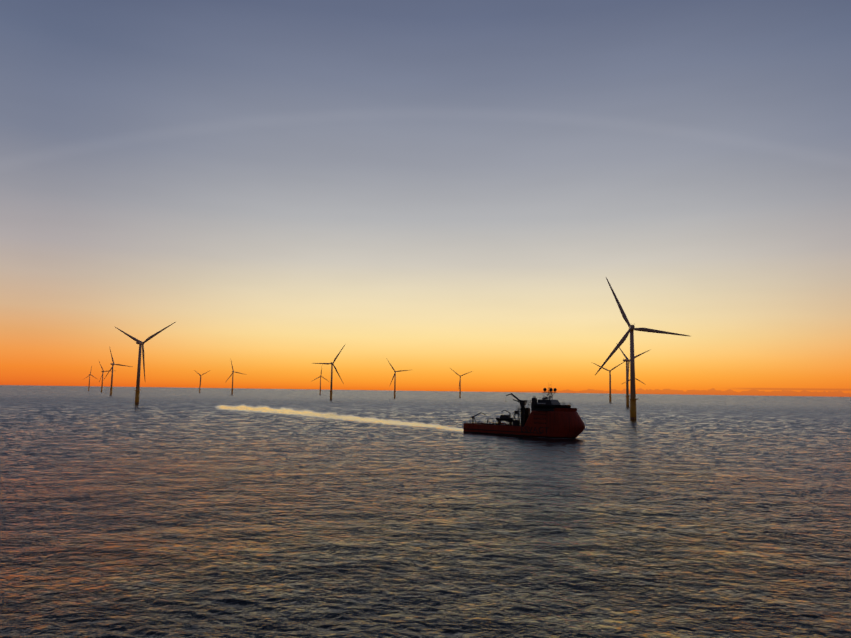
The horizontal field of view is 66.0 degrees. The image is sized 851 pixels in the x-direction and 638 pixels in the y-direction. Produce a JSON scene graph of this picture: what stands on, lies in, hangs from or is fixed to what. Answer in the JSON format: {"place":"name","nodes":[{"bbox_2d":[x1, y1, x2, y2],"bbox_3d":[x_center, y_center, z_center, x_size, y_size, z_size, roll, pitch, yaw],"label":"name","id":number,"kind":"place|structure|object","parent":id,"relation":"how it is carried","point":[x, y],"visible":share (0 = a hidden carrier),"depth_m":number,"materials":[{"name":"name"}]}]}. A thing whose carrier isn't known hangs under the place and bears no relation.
{"place":"outdoors","nodes":[
{"label":"outdoors","id":0,"kind":"place"},
{"bbox_2d":[0,399,850,637],"bbox_3d":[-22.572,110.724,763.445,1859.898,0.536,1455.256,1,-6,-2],"label":"sea","id":1,"kind":"structure","parent":0,"point":[205,519],"depth_m":136.29,"materials":[{"name":"liquid"}]},
{"bbox_2d":[115,322,174,403],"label":"wind turbine","id":2,"kind":"object","parent":1,"relation":"on","point":[141,346],"visible":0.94,"depth_m":1063.96,"materials":[{"name":"paint"}]},
{"bbox_2d":[463,388,584,438],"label":"vessel","id":3,"kind":"object","parent":1,"relation":"on","point":[546,417],"visible":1,"depth_m":403.38,"materials":[{"name":"red metal"}]},
{"bbox_2d":[616,343,648,405],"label":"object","id":4,"kind":"object","parent":1,"relation":"on","point":[627,360],"visible":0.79,"depth_m":1409.37,"materials":[{"name":"paint"}]},
{"bbox_2d":[595,278,688,418],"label":"wind turbine","id":5,"kind":"object","parent":1,"relation":"on","point":[632,395],"visible":0.98,"depth_m":710.93,"materials":[{"name":"paint"}]},
{"bbox_2d":[0,385,850,410],"bbox_3d":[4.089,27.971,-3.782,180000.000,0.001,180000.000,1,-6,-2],"label":"horizon haze","id":6,"kind":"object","parent":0,"point":[590,399],"depth_m":2855.94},
{"bbox_2d":[84,366,96,390],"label":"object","id":7,"kind":"object","parent":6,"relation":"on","point":[89,379],"visible":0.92,"depth_m":4074.81,"materials":[{"name":"paint"}]},
{"bbox_2d":[99,362,107,391],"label":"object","id":8,"kind":"object","parent":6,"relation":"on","point":[103,371],"visible":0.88,"depth_m":3143.54,"materials":[{"name":"paint"}]},
{"bbox_2d":[104,349,130,394],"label":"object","id":9,"kind":"object","parent":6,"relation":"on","point":[112,364],"visible":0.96,"depth_m":2103.41,"materials":[{"name":"paint"}]},
{"bbox_2d":[227,362,246,394],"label":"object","id":10,"kind":"object","parent":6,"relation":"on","point":[232,389],"visible":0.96,"depth_m":2875.69,"materials":[{"name":"paint"}]},
{"bbox_2d":[312,369,330,394],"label":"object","id":11,"kind":"object","parent":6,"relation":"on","point":[320,382],"visible":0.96,"depth_m":3521.23,"materials":[{"name":"paint"}]},
{"bbox_2d":[313,345,344,399],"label":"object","id":12,"kind":"object","parent":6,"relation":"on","point":[332,364],"visible":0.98,"depth_m":1801.68,"materials":[{"name":"paint"}]},
{"bbox_2d":[386,358,407,397],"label":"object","id":13,"kind":"object","parent":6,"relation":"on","point":[395,379],"visible":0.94,"depth_m":2501.09,"materials":[{"name":"paint"}]},
{"bbox_2d":[450,368,471,396],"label":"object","id":14,"kind":"object","parent":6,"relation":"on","point":[460,382],"visible":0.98,"depth_m":3096.02,"materials":[{"name":"paint"}]},
{"bbox_2d":[593,362,623,401],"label":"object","id":15,"kind":"object","parent":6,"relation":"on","point":[609,379],"visible":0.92,"depth_m":2096.09,"materials":[{"name":"paint"}]},
{"bbox_2d":[0,0,850,396],"label":"sky","id":16,"kind":"structure","parent":0,"point":[430,188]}
]}

